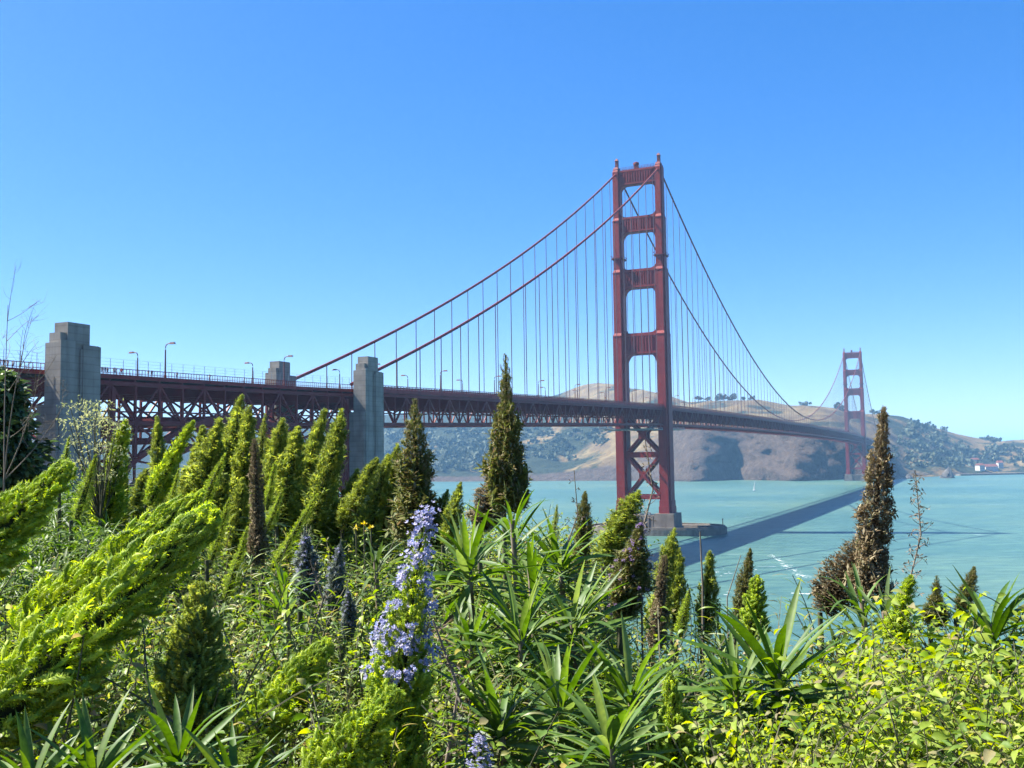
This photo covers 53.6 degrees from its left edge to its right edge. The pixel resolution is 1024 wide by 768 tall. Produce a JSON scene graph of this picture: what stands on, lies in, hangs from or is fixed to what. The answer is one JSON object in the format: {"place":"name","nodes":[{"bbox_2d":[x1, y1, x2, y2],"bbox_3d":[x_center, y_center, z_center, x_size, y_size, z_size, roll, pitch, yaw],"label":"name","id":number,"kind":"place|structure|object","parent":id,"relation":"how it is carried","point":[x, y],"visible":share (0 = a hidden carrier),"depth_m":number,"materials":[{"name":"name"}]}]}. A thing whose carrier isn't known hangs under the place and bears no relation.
{"place":"outdoors","nodes":[
{"label":"outdoors","id":0,"kind":"place"},
{"bbox_2d":[0,0,1023,440],"label":"sky","id":1,"kind":"structure","parent":0,"point":[232,183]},
{"bbox_2d":[30,383,1023,483],"bbox_3d":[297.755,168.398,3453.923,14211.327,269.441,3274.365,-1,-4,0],"label":"hills","id":2,"kind":"structure","parent":0,"point":[704,455],"depth_m":2137.63,"materials":[{"name":"soil"}]},
{"bbox_2d":[384,418,1023,471],"bbox_3d":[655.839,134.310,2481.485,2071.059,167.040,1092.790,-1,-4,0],"label":"hillside woods","id":3,"kind":"object","parent":2,"relation":"on","point":[451,454],"visible":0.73,"depth_m":2450.12,"materials":[{"name":"plant"}]},
{"bbox_2d":[129,474,1023,767],"bbox_3d":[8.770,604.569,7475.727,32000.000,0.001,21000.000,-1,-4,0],"label":"water","id":4,"kind":"structure","parent":0,"point":[801,528],"depth_m":616.09,"materials":[{"name":"liquid"}]},
{"bbox_2d":[621,512,683,527],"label":"tower pier","id":5,"kind":"structure","parent":4,"relation":"in","point":[671,520],"depth_m":610.71,"materials":[{"name":"concrete"}]},
{"bbox_2d":[610,153,676,513],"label":"bridge tower","id":6,"kind":"structure","parent":5,"relation":"on","point":[657,282],"depth_m":627.05,"materials":[{"name":"metal"}]},
{"bbox_2d":[592,518,726,535],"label":"pier fender","id":7,"kind":"object","parent":4,"relation":"in","point":[695,529],"visible":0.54,"depth_m":588.58,"materials":[{"name":"concrete"}]},
{"bbox_2d":[844,474,864,480],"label":"tower pier","id":8,"kind":"structure","parent":4,"relation":"in","point":[850,477],"depth_m":1780.82,"materials":[{"name":"concrete"}]},
{"bbox_2d":[843,348,866,473],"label":"bridge tower","id":9,"kind":"structure","parent":8,"relation":"on","point":[851,414],"depth_m":1791.48,"materials":[{"name":"metal"}]},
{"bbox_3d":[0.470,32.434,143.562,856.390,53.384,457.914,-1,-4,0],"label":"hillside","id":10,"kind":"structure","parent":0,"visible":0},
{"bbox_2d":[0,349,44,420],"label":"approach viaduct","id":11,"kind":"object","parent":10,"relation":"on","point":[31,379],"visible":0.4,"depth_m":202.76,"materials":[{"name":"metal"}]},
{"bbox_2d":[0,549,63,758],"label":"echium bush","id":12,"kind":"object","parent":10,"relation":"on","point":[39,564],"visible":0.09,"depth_m":4.12,"materials":[{"name":"green plant"}]},
{"bbox_2d":[0,267,67,512],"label":"bare shrub","id":13,"kind":"object","parent":10,"relation":"on","point":[4,457],"visible":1,"depth_m":6.02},
{"bbox_2d":[0,366,69,511],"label":"dark tree","id":14,"kind":"object","parent":10,"relation":"on","point":[26,470],"visible":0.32,"depth_m":8.91,"materials":[{"name":"green plant"}]},
{"bbox_2d":[0,457,78,578],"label":"echium","id":15,"kind":"object","parent":10,"relation":"on","point":[42,491],"visible":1,"depth_m":2.38,"materials":[{"name":"plant"}]},
{"bbox_2d":[0,700,119,767],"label":"sword plant","id":16,"kind":"object","parent":10,"relation":"on","point":[26,747],"visible":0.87,"depth_m":1.60,"materials":[{"name":"green plant"}]},
{"bbox_2d":[0,507,119,757],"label":"echium bush","id":17,"kind":"object","parent":10,"relation":"on","point":[32,544],"visible":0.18,"depth_m":4.67,"materials":[{"name":"green plant"}]},
{"bbox_2d":[36,322,100,516],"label":"concrete pylon","id":18,"kind":"object","parent":10,"relation":"on","point":[76,363],"visible":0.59,"depth_m":203.19,"materials":[{"name":"concrete"}]},
{"bbox_2d":[39,454,97,571],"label":"echium","id":19,"kind":"object","parent":10,"relation":"on","point":[81,506],"visible":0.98,"depth_m":4.77,"materials":[{"name":"green plant"}]},
{"bbox_2d":[5,508,143,608],"bbox_3d":[-1.937,1.428,4.605,0.838,1.709,0.896,-1,-4,0],"label":"echium bush","id":20,"kind":"object","parent":10,"relation":"on","point":[98,530],"visible":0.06,"depth_m":4.58,"materials":[{"name":"green plant"}]},
{"bbox_2d":[0,657,153,766],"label":"echium bush","id":21,"kind":"object","parent":10,"relation":"on","point":[103,716],"visible":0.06,"depth_m":3.05,"materials":[{"name":"green plant"}]},
{"bbox_2d":[53,395,136,541],"bbox_3d":[-1.993,1.160,4.826,0.440,2.237,0.376,-1,-4,0],"label":"flowering weed","id":22,"kind":"object","parent":10,"relation":"on","point":[98,498],"visible":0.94,"depth_m":4.87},
{"bbox_2d":[0,687,193,767],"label":"sword plant","id":23,"kind":"object","parent":10,"relation":"on","point":[117,753],"visible":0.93,"depth_m":1.64,"materials":[{"name":"green plant"}]},
{"bbox_2d":[73,417,134,560],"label":"echium","id":24,"kind":"object","parent":10,"relation":"on","point":[116,512],"visible":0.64,"depth_m":4.95,"materials":[{"name":"green plant"}]},
{"bbox_2d":[4,487,206,761],"bbox_3d":[-1.034,1.138,2.471,0.550,1.752,0.190,0,-4,-13],"label":"echium","id":25,"kind":"object","parent":10,"relation":"on","point":[62,591],"visible":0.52,"depth_m":2.50,"materials":[{"name":"plant"}]},
{"bbox_2d":[0,499,222,767],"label":"echium","id":26,"kind":"object","parent":10,"relation":"on","point":[37,679],"visible":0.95,"depth_m":2.08,"materials":[{"name":"plant"}]},
{"bbox_2d":[146,416,167,515],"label":"echium","id":27,"kind":"object","parent":10,"relation":"on","point":[158,454],"visible":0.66,"depth_m":6.78,"materials":[{"name":"green plant"}]},
{"bbox_2d":[122,420,195,534],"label":"echium","id":28,"kind":"object","parent":10,"relation":"on","point":[164,471],"visible":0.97,"depth_m":5.57,"materials":[{"name":"green plant"}]},
{"bbox_2d":[35,622,297,767],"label":"echium bush","id":29,"kind":"object","parent":10,"relation":"on","point":[149,663],"visible":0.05,"depth_m":3.32,"materials":[{"name":"green plant"}]},
{"bbox_2d":[10,358,352,500],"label":"arch span","id":30,"kind":"object","parent":10,"relation":"on","point":[161,390],"visible":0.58,"depth_m":252.96,"materials":[{"name":"metal"}]},
{"bbox_2d":[296,174,860,433],"bbox_3d":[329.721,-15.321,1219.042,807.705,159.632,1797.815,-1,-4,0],"label":"cable","id":31,"kind":"object","parent":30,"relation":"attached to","point":[841,386],"visible":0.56,"depth_m":568.09,"materials":[{"name":"paint"}]},
{"bbox_2d":[350,168,876,437],"bbox_3d":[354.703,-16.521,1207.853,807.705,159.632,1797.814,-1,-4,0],"label":"cable","id":32,"kind":"object","parent":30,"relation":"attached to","point":[848,405],"visible":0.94,"depth_m":585.95,"materials":[{"name":"paint"}]},
{"bbox_2d":[298,385,876,445],"bbox_3d":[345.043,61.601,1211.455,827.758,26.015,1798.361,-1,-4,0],"label":"bridge deck","id":33,"kind":"structure","parent":32,"relation":"hanging from","point":[429,402],"depth_m":489.02,"materials":[{"name":"metal"}]},
{"bbox_2d":[111,673,265,767],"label":"sword plant","id":34,"kind":"object","parent":10,"relation":"on","point":[173,747],"visible":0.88,"depth_m":1.72,"materials":[{"name":"green plant"}]},
{"bbox_2d":[144,579,236,734],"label":"echium","id":35,"kind":"object","parent":10,"relation":"on","point":[192,656],"visible":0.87,"depth_m":2.18,"materials":[{"name":"plant"}]},
{"bbox_2d":[167,453,225,601],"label":"echium","id":36,"kind":"object","parent":10,"relation":"on","point":[212,483],"visible":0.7,"depth_m":4.58,"materials":[{"name":"green plant"}]},
{"bbox_2d":[166,497,233,618],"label":"echium","id":37,"kind":"object","parent":10,"relation":"on","point":[216,545],"visible":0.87,"depth_m":4.36,"materials":[{"name":"green plant"}]},
{"bbox_2d":[180,417,228,753],"bbox_3d":[-1.845,1.326,5.931,0.364,2.274,0.361,-4,-5,38],"label":"echium","id":38,"kind":"object","parent":10,"relation":"on","point":[215,448],"visible":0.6,"depth_m":5.94,"materials":[{"name":"green plant"}]},
{"bbox_2d":[189,687,234,767],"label":"echium","id":39,"kind":"object","parent":10,"relation":"on","point":[227,700],"visible":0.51,"depth_m":2.15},
{"bbox_2d":[150,722,306,767],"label":"sword plant","id":40,"kind":"object","parent":10,"relation":"on","point":[225,759],"visible":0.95,"depth_m":1.66,"materials":[{"name":"green plant"}]},
{"bbox_2d":[210,527,248,689],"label":"echium","id":41,"kind":"object","parent":10,"relation":"on","point":[237,562],"visible":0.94,"depth_m":4.15,"materials":[{"name":"green plant"}]},
{"bbox_2d":[215,394,245,551],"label":"echium","id":42,"kind":"object","parent":10,"relation":"on","point":[232,428],"visible":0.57,"depth_m":6.57,"materials":[{"name":"green plant"}]},
{"bbox_2d":[211,477,250,634],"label":"echium","id":43,"kind":"object","parent":10,"relation":"on","point":[237,523],"visible":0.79,"depth_m":5.33,"materials":[{"name":"green plant"}]},
{"bbox_2d":[221,405,261,542],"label":"echium","id":44,"kind":"object","parent":10,"relation":"on","point":[240,463],"visible":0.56,"depth_m":6.17,"materials":[{"name":"green plant"}]},
{"bbox_2d":[214,489,287,639],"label":"echium","id":45,"kind":"object","parent":10,"relation":"on","point":[271,518],"visible":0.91,"depth_m":4.36,"materials":[{"name":"green plant"}]},
{"bbox_2d":[245,439,271,661],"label":"echium","id":46,"kind":"object","parent":10,"relation":"on","point":[256,541],"visible":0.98,"depth_m":4.25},
{"bbox_2d":[247,417,290,574],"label":"echium","id":47,"kind":"object","parent":10,"relation":"on","point":[278,443],"visible":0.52,"depth_m":5.74,"materials":[{"name":"green plant"}]},
{"bbox_2d":[222,493,317,665],"bbox_3d":[-1.001,1.324,4.116,0.438,1.752,0.228,-1,-4,0],"label":"echium","id":48,"kind":"object","parent":10,"relation":"on","point":[303,518],"visible":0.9,"depth_m":4.16,"materials":[{"name":"green plant"}]},
{"bbox_2d":[223,635,334,765],"bbox_3d":[-0.560,1.308,2.363,0.186,1.392,0.292,-3,-5,26],"label":"echium","id":49,"kind":"object","parent":10,"relation":"on","point":[305,668],"visible":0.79,"depth_m":2.40,"materials":[{"name":"plant"}]},
{"bbox_2d":[256,425,307,739],"bbox_3d":[-1.290,1.310,5.517,0.372,2.175,0.293,-1,-4,0],"label":"echium","id":50,"kind":"object","parent":10,"relation":"on","point":[287,482],"visible":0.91,"depth_m":5.55,"materials":[{"name":"green plant"}]},
{"bbox_2d":[265,361,300,539],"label":"concrete pylon","id":51,"kind":"object","parent":10,"relation":"on","point":[276,367],"visible":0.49,"depth_m":318.68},
{"bbox_2d":[237,557,332,766],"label":"leaf rosette","id":52,"kind":"object","parent":10,"relation":"on","point":[282,578],"visible":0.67,"depth_m":3.24,"materials":[{"name":"green plant"}]},
{"bbox_2d":[269,527,333,734],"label":"echium","id":53,"kind":"object","parent":10,"relation":"on","point":[303,559],"visible":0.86,"depth_m":3.54,"materials":[{"name":"blue plant"}]},
{"bbox_2d":[274,407,328,740],"bbox_3d":[-1.256,1.292,5.912,0.379,2.322,0.299,-1,-4,0],"label":"echium","id":54,"kind":"object","parent":10,"relation":"on","point":[316,440],"visible":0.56,"depth_m":5.97,"materials":[{"name":"green plant"}]},
{"bbox_2d":[286,408,350,643],"bbox_3d":[-1.049,1.241,5.322,0.430,2.234,0.245,-1,-4,0],"label":"echium","id":55,"kind":"object","parent":10,"relation":"on","point":[325,487],"visible":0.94,"depth_m":5.35,"materials":[{"name":"green plant"}]},
{"bbox_2d":[303,539,369,728],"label":"echium","id":56,"kind":"object","parent":10,"relation":"on","point":[336,570],"visible":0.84,"depth_m":3.84,"materials":[{"name":"blue plant"}]},
{"bbox_2d":[305,585,371,723],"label":"echium","id":57,"kind":"object","parent":10,"relation":"on","point":[348,619],"visible":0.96,"depth_m":3.34,"materials":[{"name":"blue plant"}]},
{"bbox_2d":[291,683,405,767],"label":"echium","id":58,"kind":"object","parent":10,"relation":"on","point":[376,716],"visible":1,"depth_m":1.89,"materials":[{"name":"plant"}]},
{"bbox_2d":[321,457,379,585],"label":"echium","id":59,"kind":"object","parent":10,"relation":"on","point":[355,500],"visible":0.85,"depth_m":5.74,"materials":[{"name":"green plant"}]},
{"bbox_2d":[349,356,383,501],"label":"concrete pylon","id":60,"kind":"object","parent":10,"relation":"on","point":[366,431],"visible":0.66,"depth_m":303.69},
{"bbox_2d":[345,453,393,600],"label":"echium","id":61,"kind":"object","parent":10,"relation":"on","point":[372,512],"visible":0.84,"depth_m":5.34,"materials":[{"name":"green plant"}]},
{"bbox_2d":[338,525,410,634],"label":"leaf rosette","id":62,"kind":"object","parent":10,"relation":"on","point":[375,556],"visible":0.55,"depth_m":4.14,"materials":[{"name":"green plant"}]},
{"bbox_2d":[352,501,442,767],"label":"echium","id":63,"kind":"object","parent":10,"relation":"on","point":[402,673],"visible":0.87,"depth_m":2.28,"materials":[{"name":"purple plant"}]},
{"bbox_2d":[382,398,447,568],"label":"echium","id":64,"kind":"object","parent":10,"relation":"on","point":[415,473],"visible":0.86,"depth_m":5.14,"materials":[{"name":"green plant"}]},
{"bbox_2d":[426,482,465,617],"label":"echium","id":65,"kind":"object","parent":10,"relation":"on","point":[454,504],"visible":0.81,"depth_m":4.95,"materials":[{"name":"green plant"}]},
{"bbox_2d":[431,620,467,767],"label":"dry stalk","id":66,"kind":"object","parent":10,"relation":"on","point":[449,744],"visible":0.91,"depth_m":2.15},
{"bbox_2d":[397,499,548,713],"bbox_3d":[-0.129,1.221,3.103,0.488,1.725,0.423,-5,-6,42],"label":"leaf rosette","id":67,"kind":"object","parent":10,"relation":"on","point":[468,556],"visible":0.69,"depth_m":3.14,"materials":[{"name":"green plant"}]},
{"bbox_2d":[420,590,532,763],"bbox_3d":[-0.111,1.326,2.909,0.387,1.467,0.346,-1,-4,0],"label":"leaf rosette","id":68,"kind":"object","parent":10,"relation":"on","point":[473,626],"visible":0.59,"depth_m":2.93,"materials":[{"name":"green plant"}]},
{"bbox_2d":[463,454,506,617],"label":"echium","id":69,"kind":"object","parent":10,"relation":"on","point":[485,506],"visible":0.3,"depth_m":4.10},
{"bbox_2d":[473,354,533,660],"bbox_3d":[-0.026,1.018,3.939,0.245,2.297,0.245,-1,-4,0],"label":"echium","id":70,"kind":"object","parent":10,"relation":"on","point":[509,474],"visible":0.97,"depth_m":3.97,"materials":[{"name":"plant"}]},
{"bbox_2d":[425,641,588,767],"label":"leaf rosette","id":71,"kind":"object","parent":10,"relation":"on","point":[498,723],"visible":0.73,"depth_m":2.23,"materials":[{"name":"green plant"}]},
{"bbox_2d":[0,496,1023,767],"bbox_3d":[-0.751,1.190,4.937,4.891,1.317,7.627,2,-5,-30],"label":"weeds","id":72,"kind":"object","parent":10,"relation":"on","point":[138,668],"visible":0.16,"depth_m":3.01,"materials":[{"name":"green plant"}]},
{"bbox_2d":[455,490,578,637],"bbox_3d":[0.018,1.245,3.522,0.459,1.770,0.403,-1,-4,0],"label":"leaf rosette","id":73,"kind":"object","parent":10,"relation":"on","point":[506,527],"visible":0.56,"depth_m":3.56,"materials":[{"name":"green plant"}]},
{"bbox_2d":[432,562,602,767],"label":"leaf rosette","id":74,"kind":"object","parent":10,"relation":"on","point":[525,629],"visible":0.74,"depth_m":2.85,"materials":[{"name":"green plant"}]},
{"bbox_2d":[476,534,587,706],"bbox_3d":[0.061,1.297,3.309,0.444,1.612,0.466,-1,-4,0],"label":"leaf rosette","id":75,"kind":"object","parent":10,"relation":"on","point":[532,574],"visible":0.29,"depth_m":3.33,"materials":[{"name":"green plant"}]},
{"bbox_2d":[507,507,614,658],"bbox_3d":[0.209,1.304,3.728,0.451,1.690,0.494,-1,-4,0],"label":"leaf rosette","id":76,"kind":"object","parent":10,"relation":"on","point":[562,558],"visible":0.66,"depth_m":3.74,"materials":[{"name":"green plant"}]},
{"bbox_2d":[466,625,657,767],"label":"leaf rosette","id":77,"kind":"object","parent":10,"relation":"on","point":[556,695],"visible":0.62,"depth_m":2.33,"materials":[{"name":"green plant"}]},
{"bbox_2d":[487,560,641,747],"bbox_3d":[0.175,1.307,3.093,0.494,1.544,0.528,-1,-4,0],"label":"leaf rosette","id":78,"kind":"object","parent":10,"relation":"on","point":[578,609],"visible":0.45,"depth_m":3.16,"materials":[{"name":"green plant"}]},
{"bbox_2d":[567,491,601,607],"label":"echium","id":79,"kind":"object","parent":10,"relation":"on","point":[585,508],"visible":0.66,"depth_m":4.95,"materials":[{"name":"green plant"}]},
{"bbox_2d":[581,489,645,647],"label":"echium","id":80,"kind":"object","parent":10,"relation":"on","point":[615,535],"visible":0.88,"depth_m":4.54,"materials":[{"name":"green plant"}]},
{"bbox_2d":[532,673,712,767],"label":"leaf rosette","id":81,"kind":"object","parent":10,"relation":"on","point":[610,746],"visible":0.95,"depth_m":2.04,"materials":[{"name":"green plant"}]},
{"bbox_2d":[606,520,658,709],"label":"echium","id":82,"kind":"object","parent":10,"relation":"on","point":[631,559],"visible":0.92,"depth_m":3.43,"materials":[{"name":"green plant"}]},
{"bbox_2d":[542,611,724,767],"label":"leaf rosette","id":83,"kind":"object","parent":10,"relation":"on","point":[625,694],"visible":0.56,"depth_m":2.44,"materials":[{"name":"green plant"}]},
{"bbox_2d":[631,527,680,663],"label":"echium","id":84,"kind":"object","parent":10,"relation":"on","point":[670,549],"visible":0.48,"depth_m":4.74,"materials":[{"name":"green plant"}]},
{"bbox_2d":[638,555,677,685],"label":"echium","id":85,"kind":"object","parent":10,"relation":"on","point":[660,597],"visible":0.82,"depth_m":4.13,"materials":[{"name":"green plant"}]},
{"bbox_2d":[655,548,692,668],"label":"echium","id":86,"kind":"object","parent":10,"relation":"on","point":[677,588],"visible":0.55,"depth_m":4.92,"materials":[{"name":"green plant"}]},
{"bbox_2d":[651,671,702,767],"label":"echium","id":87,"kind":"object","parent":10,"relation":"on","point":[675,714],"visible":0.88,"depth_m":2.04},
{"bbox_2d":[683,550,723,697],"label":"echium","id":88,"kind":"object","parent":10,"relation":"on","point":[710,583],"visible":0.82,"depth_m":4.72,"materials":[{"name":"green plant"}]},
{"bbox_2d":[708,548,754,680],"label":"echium","id":89,"kind":"object","parent":10,"relation":"on","point":[745,575],"visible":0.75,"depth_m":4.82,"materials":[{"name":"green plant"}]},
{"bbox_2d":[664,627,824,767],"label":"leaf rosette","id":90,"kind":"object","parent":10,"relation":"on","point":[716,668],"visible":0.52,"depth_m":2.35,"materials":[{"name":"green plant"}]},
{"bbox_2d":[737,574,771,712],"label":"echium","id":91,"kind":"object","parent":10,"relation":"on","point":[756,599],"visible":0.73,"depth_m":3.34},
{"bbox_2d":[661,578,884,767],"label":"sword plant","id":92,"kind":"object","parent":10,"relation":"on","point":[794,665],"visible":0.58,"depth_m":2.34,"materials":[{"name":"green plant"}]},
{"bbox_2d":[579,652,1023,767],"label":"bramble bush","id":93,"kind":"object","parent":10,"relation":"on","point":[990,756],"visible":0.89,"depth_m":1.79,"materials":[{"name":"green plant"}]},
{"bbox_2d":[644,589,1023,767],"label":"bramble bush","id":94,"kind":"object","parent":10,"relation":"on","point":[913,631],"visible":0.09,"depth_m":2.69,"materials":[{"name":"green plant"}]},
{"bbox_2d":[650,654,1021,767],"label":"bramble bush","id":95,"kind":"object","parent":10,"relation":"on","point":[794,713],"visible":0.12,"depth_m":2.19,"materials":[{"name":"green plant"}]},
{"bbox_2d":[806,526,869,665],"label":"echium","id":96,"kind":"object","parent":10,"relation":"on","point":[833,588],"visible":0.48,"depth_m":3.97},
{"bbox_2d":[690,602,1023,767],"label":"bramble bush","id":97,"kind":"object","parent":10,"relation":"on","point":[990,678],"visible":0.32,"depth_m":2.09,"materials":[{"name":"green plant"}]},
{"bbox_2d":[799,562,924,680],"bbox_3d":[1.268,1.391,3.608,0.453,1.489,0.472,-2,-4,17],"label":"leaf rosette","id":98,"kind":"object","parent":10,"relation":"on","point":[862,608],"visible":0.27,"depth_m":3.67,"materials":[{"name":"green plant"}]},
{"bbox_2d":[842,406,899,622],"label":"echium","id":99,"kind":"object","parent":10,"relation":"on","point":[875,537],"visible":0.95,"depth_m":3.85,"materials":[{"name":"plant"}]},
{"bbox_2d":[729,610,1023,767],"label":"bramble bush","id":100,"kind":"object","parent":10,"relation":"on","point":[982,722],"visible":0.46,"depth_m":1.97,"materials":[{"name":"green plant"}]},
{"bbox_2d":[831,568,933,675],"bbox_3d":[1.284,1.365,3.402,0.358,1.487,0.359,-1,-4,0],"label":"leaf rosette","id":101,"kind":"object","parent":10,"relation":"on","point":[887,602],"visible":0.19,"depth_m":3.47,"materials":[{"name":"green plant"}]},
{"bbox_2d":[856,574,920,675],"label":"echium","id":102,"kind":"object","parent":10,"relation":"on","point":[909,582],"visible":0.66,"depth_m":3.34,"materials":[{"name":"green plant"}]},
{"bbox_2d":[760,587,1023,726],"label":"bramble bush","id":103,"kind":"object","parent":10,"relation":"on","point":[972,607],"visible":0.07,"depth_m":2.92,"materials":[{"name":"green plant"}]},
{"bbox_2d":[894,471,933,596],"bbox_3d":[1.452,1.206,3.614,0.136,1.792,0.109,1,-5,-28],"label":"dry stalk","id":104,"kind":"object","parent":10,"relation":"on","point":[919,514],"visible":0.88,"depth_m":3.67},
{"bbox_2d":[910,575,953,659],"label":"echium","id":105,"kind":"object","parent":10,"relation":"on","point":[936,596],"visible":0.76,"depth_m":3.54,"materials":[{"name":"green plant"}]},
{"bbox_2d":[909,566,990,671],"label":"echium","id":106,"kind":"object","parent":10,"relation":"on","point":[970,580],"visible":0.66,"depth_m":3.55,"materials":[{"name":"green plant"}]},
{"bbox_2d":[913,567,1023,687],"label":"sword plant","id":107,"kind":"object","parent":10,"relation":"on","point":[998,623],"visible":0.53,"depth_m":2.85,"materials":[{"name":"green plant"}]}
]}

